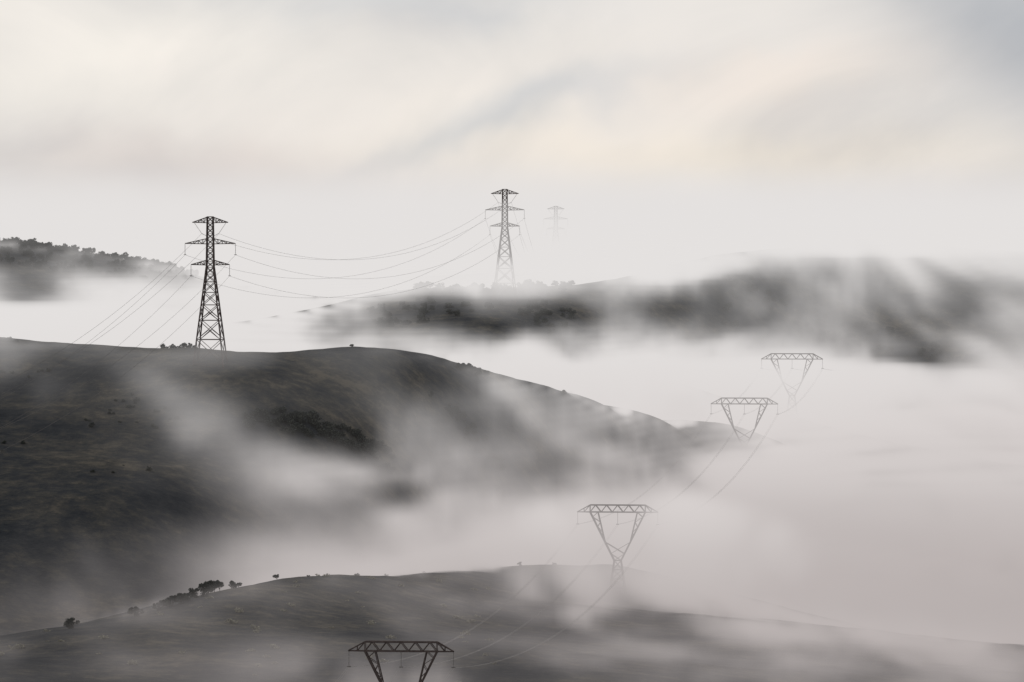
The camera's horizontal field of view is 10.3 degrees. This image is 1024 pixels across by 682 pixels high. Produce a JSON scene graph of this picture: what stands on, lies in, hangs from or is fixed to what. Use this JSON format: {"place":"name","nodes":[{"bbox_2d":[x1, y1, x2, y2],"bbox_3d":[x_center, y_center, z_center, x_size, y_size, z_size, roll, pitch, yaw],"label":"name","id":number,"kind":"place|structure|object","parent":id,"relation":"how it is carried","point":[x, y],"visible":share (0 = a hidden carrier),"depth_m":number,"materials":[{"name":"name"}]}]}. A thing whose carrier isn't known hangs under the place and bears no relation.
{"place":"outdoors","nodes":[
{"label":"outdoors","id":0,"kind":"place"},
{"bbox_2d":[0,225,1023,681],"bbox_3d":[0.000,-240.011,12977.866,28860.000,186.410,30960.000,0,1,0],"label":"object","id":1,"kind":"structure","parent":0,"point":[840,537],"depth_m":1636.45,"materials":[{"name":"plant"}]},
{"bbox_2d":[63,619,73,627],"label":"tree","id":2,"kind":"object","parent":1,"relation":"on","point":[70,622],"visible":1,"depth_m":1274.30,"materials":[{"name":"black plant"}]},
{"bbox_2d":[66,617,79,628],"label":"tree","id":3,"kind":"object","parent":1,"relation":"on","point":[73,619],"visible":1,"depth_m":1276.76,"materials":[{"name":"black plant"}]},
{"bbox_2d":[0,237,198,282],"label":"distant woodland","id":4,"kind":"object","parent":1,"relation":"on","point":[133,261],"visible":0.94,"depth_m":2310.26,"materials":[{"name":"grey plant"}]},
{"bbox_2d":[127,606,139,615],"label":"tree","id":5,"kind":"object","parent":1,"relation":"on","point":[132,610],"visible":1,"depth_m":1298.99,"materials":[{"name":"grey plant"}]},
{"bbox_2d":[158,600,169,607],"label":"tree","id":6,"kind":"object","parent":1,"relation":"on","point":[165,603],"visible":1,"depth_m":1313.58,"materials":[{"name":"grey plant"}]},
{"bbox_2d":[165,597,173,606],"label":"tree","id":7,"kind":"object","parent":1,"relation":"on","point":[170,603],"visible":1,"depth_m":1317.22,"materials":[{"name":"grey plant"}]},
{"bbox_2d":[167,595,179,604],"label":"tree","id":8,"kind":"object","parent":1,"relation":"on","point":[176,598],"visible":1,"depth_m":1319.52,"materials":[{"name":"black plant"}]},
{"bbox_2d":[177,593,188,603],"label":"tree","id":9,"kind":"object","parent":1,"relation":"on","point":[183,596],"visible":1,"depth_m":1321.61,"materials":[{"name":"black plant"}]},
{"bbox_2d":[188,588,198,598],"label":"tree","id":10,"kind":"object","parent":1,"relation":"on","point":[192,592],"visible":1,"depth_m":1331.02,"materials":[{"name":"black plant"}]},
{"bbox_2d":[198,583,213,596],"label":"tree","id":11,"kind":"object","parent":1,"relation":"on","point":[203,587],"visible":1,"depth_m":1336.30,"materials":[{"name":"black plant"}]},
{"bbox_2d":[184,216,236,367],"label":"lattice pylon","id":12,"kind":"object","parent":1,"relation":"on","point":[215,292],"visible":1,"depth_m":1561.98,"materials":[{"name":"metal"}]},
{"bbox_2d":[0,202,567,439],"bbox_3d":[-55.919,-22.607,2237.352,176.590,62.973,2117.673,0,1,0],"label":"overhead power lines","id":13,"kind":"object","parent":12,"relation":"hanging from","point":[258,293],"visible":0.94,"depth_m":1589.10,"materials":[{"name":"grey metal"}]},
{"bbox_2d":[203,580,218,589],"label":"tree","id":14,"kind":"object","parent":1,"relation":"on","point":[214,584],"visible":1,"depth_m":1341.45,"materials":[{"name":"black plant"}]},
{"bbox_2d":[218,581,223,590],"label":"tree","id":15,"kind":"object","parent":1,"relation":"on","point":[221,584],"visible":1,"depth_m":1346.64,"materials":[{"name":"black plant"}]},
{"bbox_2d":[228,580,238,587],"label":"tree","id":16,"kind":"object","parent":1,"relation":"on","point":[232,584],"visible":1,"depth_m":1359.47,"materials":[{"name":"black plant"}]},
{"bbox_2d":[0,573,496,681],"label":"pasture shrubs","id":17,"kind":"object","parent":1,"relation":"on","point":[257,628],"visible":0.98,"depth_m":1279.46,"materials":[{"name":"grey plant"}]},
{"bbox_2d":[0,337,522,573],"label":"hillside scrub","id":18,"kind":"object","parent":1,"relation":"on","point":[311,416],"visible":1,"depth_m":1539.80,"materials":[{"name":"grey plant"}]},
{"bbox_2d":[347,640,455,681],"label":"delta pylon","id":19,"kind":"object","parent":1,"relation":"on","point":[378,675],"visible":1,"depth_m":1142.37,"materials":[{"name":"metal"}]},
{"bbox_2d":[456,363,464,368],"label":"tree","id":20,"kind":"object","parent":1,"relation":"on","point":[461,366],"visible":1,"depth_m":1636.24,"materials":[{"name":"grey plant"}]},
{"bbox_2d":[459,363,470,371],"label":"tree","id":21,"kind":"object","parent":1,"relation":"on","point":[466,368],"visible":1,"depth_m":1638.02,"materials":[{"name":"grey plant"}]},
{"bbox_2d":[467,363,476,372],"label":"tree","id":22,"kind":"object","parent":1,"relation":"on","point":[472,368],"visible":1,"depth_m":1641.23,"materials":[{"name":"grey plant"}]},
{"bbox_2d":[474,367,481,375],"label":"tree","id":23,"kind":"object","parent":1,"relation":"on","point":[479,371],"visible":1,"depth_m":1643.19,"materials":[{"name":"grey plant"}]},
{"bbox_2d":[480,370,489,378],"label":"tree","id":24,"kind":"object","parent":1,"relation":"on","point":[486,372],"visible":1,"depth_m":1646.11,"materials":[{"name":"grey plant"}]},
{"bbox_2d":[484,189,524,304],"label":"lattice pylon","id":25,"kind":"object","parent":1,"relation":"on","point":[499,249],"visible":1,"depth_m":2031.57,"materials":[{"name":"metal"}]},
{"bbox_2d":[543,206,566,272],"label":"lattice pylon","id":26,"kind":"object","parent":1,"relation":"on","point":[554,235],"visible":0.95,"depth_m":3294.09,"materials":[{"name":"metal"}]},
{"bbox_2d":[577,504,658,596],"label":"delta pylon","id":27,"kind":"object","parent":1,"relation":"on","point":[601,532],"visible":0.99,"depth_m":1497.98,"materials":[{"name":"metal"}]},
{"bbox_2d":[338,364,859,681],"bbox_3d":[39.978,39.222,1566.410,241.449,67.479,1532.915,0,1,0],"label":"overhead power lines","id":28,"kind":"object","parent":27,"relation":"attached to","point":[593,556],"visible":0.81,"depth_m":1428.89,"materials":[{"name":"metal"}]},
{"bbox_2d":[365,263,1023,432],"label":"hilltop woodland","id":29,"kind":"object","parent":1,"relation":"on","point":[528,284],"visible":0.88,"depth_m":2098.23,"materials":[{"name":"grey plant"}]},
{"bbox_2d":[711,397,777,479],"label":"delta pylon","id":30,"kind":"object","parent":1,"relation":"on","point":[735,430],"visible":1,"depth_m":1808.52,"materials":[{"name":"metal"}]},
{"bbox_2d":[761,353,823,424],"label":"delta pylon","id":31,"kind":"object","parent":1,"relation":"on","point":[788,392],"visible":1,"depth_m":1975.82,"materials":[{"name":"metal"}]},
{"bbox_2d":[0,0,1023,230],"label":"sky","id":32,"kind":"structure","parent":0,"point":[862,115],"materials":[{"name":"white"}]}
]}

